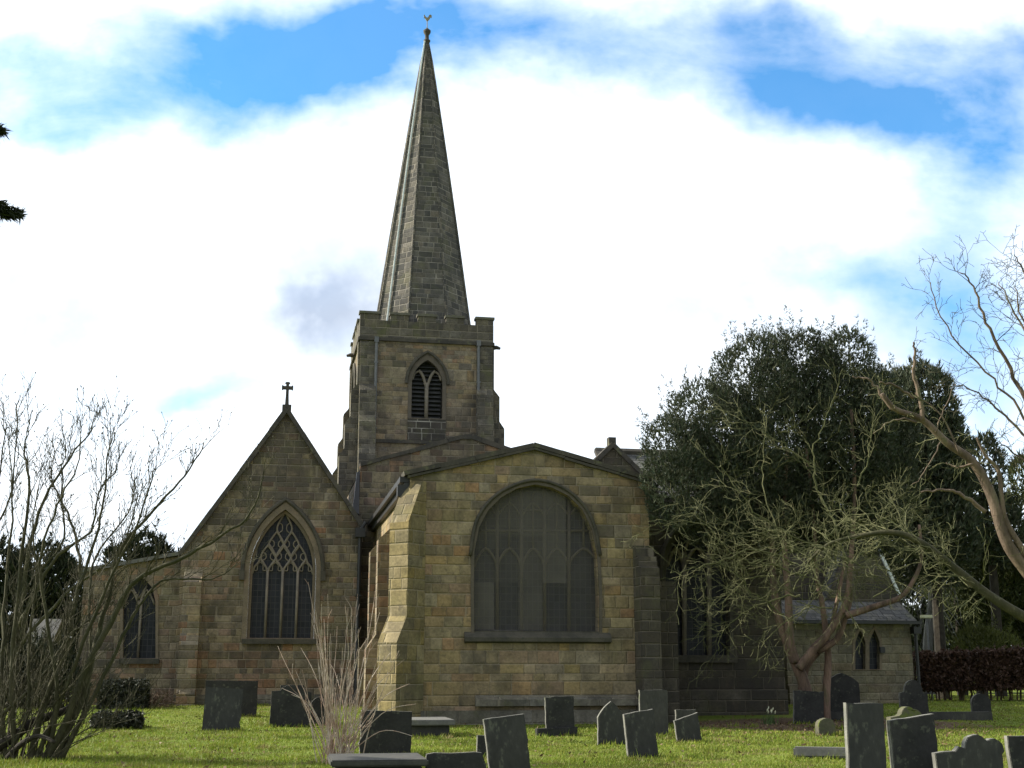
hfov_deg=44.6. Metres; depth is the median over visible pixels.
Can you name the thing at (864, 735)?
headstone
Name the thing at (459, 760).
headstone
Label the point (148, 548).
evergreen tree
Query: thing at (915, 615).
evergreen tree
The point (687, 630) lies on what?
north chapel window
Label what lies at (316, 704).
headstone
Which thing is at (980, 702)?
headstone
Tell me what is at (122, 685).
bush
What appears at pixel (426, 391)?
belfry window
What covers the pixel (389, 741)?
headstone
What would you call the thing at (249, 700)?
headstone
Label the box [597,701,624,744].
headstone
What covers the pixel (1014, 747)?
headstone
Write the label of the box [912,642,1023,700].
beech hedge
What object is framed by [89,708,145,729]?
bush
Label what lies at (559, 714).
headstone
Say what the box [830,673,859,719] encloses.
headstone
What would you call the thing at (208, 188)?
sky
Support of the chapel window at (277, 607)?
in the church
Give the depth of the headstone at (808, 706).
35.70 m
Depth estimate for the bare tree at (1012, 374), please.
36.85 m
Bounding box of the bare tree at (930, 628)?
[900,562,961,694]
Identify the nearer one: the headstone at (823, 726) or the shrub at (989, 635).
the headstone at (823, 726)
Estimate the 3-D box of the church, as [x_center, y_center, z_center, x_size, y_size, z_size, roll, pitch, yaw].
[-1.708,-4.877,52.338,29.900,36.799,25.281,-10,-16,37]
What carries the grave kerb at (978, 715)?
on the ground at (719, 719)
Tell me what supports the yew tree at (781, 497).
on the ground at (719, 719)
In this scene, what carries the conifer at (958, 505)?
on the ground at (719, 719)
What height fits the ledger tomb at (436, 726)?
0.600 m
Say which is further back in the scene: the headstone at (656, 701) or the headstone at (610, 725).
the headstone at (656, 701)
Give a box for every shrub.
[0,372,277,760]
[278,581,413,764]
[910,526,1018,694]
[949,614,1023,696]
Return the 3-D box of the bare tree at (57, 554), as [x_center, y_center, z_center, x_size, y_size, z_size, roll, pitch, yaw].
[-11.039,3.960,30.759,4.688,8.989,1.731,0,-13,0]
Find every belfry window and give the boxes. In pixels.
[351,363,355,389]
[405,350,449,440]
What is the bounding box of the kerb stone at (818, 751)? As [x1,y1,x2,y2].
[793,746,845,757]
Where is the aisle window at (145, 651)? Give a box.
[118,574,158,663]
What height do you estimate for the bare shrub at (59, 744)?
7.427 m
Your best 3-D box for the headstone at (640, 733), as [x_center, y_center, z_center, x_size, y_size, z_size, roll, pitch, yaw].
[2.353,6.459,22.759,0.601,0.977,0.090,-2,-12,-17]
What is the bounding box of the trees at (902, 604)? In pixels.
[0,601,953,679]
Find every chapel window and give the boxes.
[239,497,325,643]
[659,519,737,662]
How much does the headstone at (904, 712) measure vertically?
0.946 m
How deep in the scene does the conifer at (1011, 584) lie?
58.79 m
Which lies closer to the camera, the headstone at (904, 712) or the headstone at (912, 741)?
the headstone at (912, 741)
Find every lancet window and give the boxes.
[852,627,866,669]
[867,626,881,669]
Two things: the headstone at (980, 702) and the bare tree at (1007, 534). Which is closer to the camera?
the bare tree at (1007, 534)
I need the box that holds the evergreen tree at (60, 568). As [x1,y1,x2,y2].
[0,531,84,697]
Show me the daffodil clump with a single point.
(770, 720)
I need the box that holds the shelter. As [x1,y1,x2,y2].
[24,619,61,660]
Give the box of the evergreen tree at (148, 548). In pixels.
[97,517,180,564]
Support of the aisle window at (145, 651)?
in the church
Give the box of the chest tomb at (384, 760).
[327,753,428,767]
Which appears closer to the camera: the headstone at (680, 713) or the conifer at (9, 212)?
the conifer at (9, 212)
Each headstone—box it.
[202,687,242,730]
[205,680,257,715]
[269,685,311,726]
[280,685,303,690]
[311,697,331,725]
[358,710,411,752]
[425,752,485,767]
[476,735,486,755]
[482,714,530,767]
[535,696,577,736]
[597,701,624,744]
[623,709,657,757]
[638,690,667,735]
[673,712,701,741]
[675,709,695,719]
[793,690,823,723]
[815,718,835,735]
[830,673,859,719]
[843,702,886,767]
[886,706,921,719]
[886,714,937,767]
[899,680,928,714]
[931,734,1003,767]
[970,693,991,712]
[1004,735,1023,767]
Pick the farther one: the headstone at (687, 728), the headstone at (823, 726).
the headstone at (823, 726)
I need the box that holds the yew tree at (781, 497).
[620,305,957,718]
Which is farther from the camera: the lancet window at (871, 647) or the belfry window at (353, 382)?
the belfry window at (353, 382)
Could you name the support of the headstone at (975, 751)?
on the ground at (719, 719)
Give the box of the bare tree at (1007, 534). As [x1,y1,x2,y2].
[765,326,1023,628]
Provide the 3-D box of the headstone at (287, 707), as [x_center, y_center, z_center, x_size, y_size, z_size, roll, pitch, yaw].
[-6.119,8.950,34.462,1.114,1.249,0.090,4,-13,-11]
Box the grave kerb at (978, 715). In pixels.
[929,711,992,720]
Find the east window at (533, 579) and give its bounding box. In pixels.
[464,478,611,643]
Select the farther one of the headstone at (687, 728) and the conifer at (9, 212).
the headstone at (687, 728)
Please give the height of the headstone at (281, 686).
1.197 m
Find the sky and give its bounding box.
[0,0,1023,644]
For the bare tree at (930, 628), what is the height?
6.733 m
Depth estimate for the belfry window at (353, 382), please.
62.40 m
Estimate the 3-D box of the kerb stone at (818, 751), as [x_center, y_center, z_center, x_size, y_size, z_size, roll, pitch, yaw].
[5.671,6.720,22.780,1.040,0.180,0.220,-3,-13,14]
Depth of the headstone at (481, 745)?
22.81 m
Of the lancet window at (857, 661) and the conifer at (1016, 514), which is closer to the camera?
the lancet window at (857, 661)
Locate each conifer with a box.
[0,122,28,226]
[856,347,989,698]
[954,428,1023,696]
[954,444,1023,647]
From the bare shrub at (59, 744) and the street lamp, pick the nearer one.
the bare shrub at (59, 744)
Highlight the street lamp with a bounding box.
[920,615,932,697]
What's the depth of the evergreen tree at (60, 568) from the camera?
54.72 m
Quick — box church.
[77,15,921,724]
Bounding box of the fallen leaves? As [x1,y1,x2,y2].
[18,714,1023,767]
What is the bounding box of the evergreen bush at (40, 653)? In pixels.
[3,625,92,707]
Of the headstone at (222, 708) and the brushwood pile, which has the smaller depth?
the headstone at (222, 708)
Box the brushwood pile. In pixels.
[148,682,190,708]
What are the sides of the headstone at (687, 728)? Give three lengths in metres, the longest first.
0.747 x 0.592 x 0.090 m
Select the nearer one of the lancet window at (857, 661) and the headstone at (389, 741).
the headstone at (389, 741)
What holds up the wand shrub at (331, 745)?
on the ground at (719, 719)
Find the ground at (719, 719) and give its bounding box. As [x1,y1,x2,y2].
[1,689,1023,767]
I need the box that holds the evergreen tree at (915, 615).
[891,514,1023,676]
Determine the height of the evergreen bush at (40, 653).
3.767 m
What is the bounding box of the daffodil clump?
[761,706,778,723]
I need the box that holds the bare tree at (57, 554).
[0,371,157,731]
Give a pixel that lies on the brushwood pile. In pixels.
(155, 701)
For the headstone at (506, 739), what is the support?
on the ground at (719, 719)
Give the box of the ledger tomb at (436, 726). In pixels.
[411,717,454,736]
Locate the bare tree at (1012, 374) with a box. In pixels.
[901,224,1023,492]
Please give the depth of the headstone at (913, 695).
35.79 m
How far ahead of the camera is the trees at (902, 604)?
86.05 m
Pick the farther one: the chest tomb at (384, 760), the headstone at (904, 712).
the headstone at (904, 712)

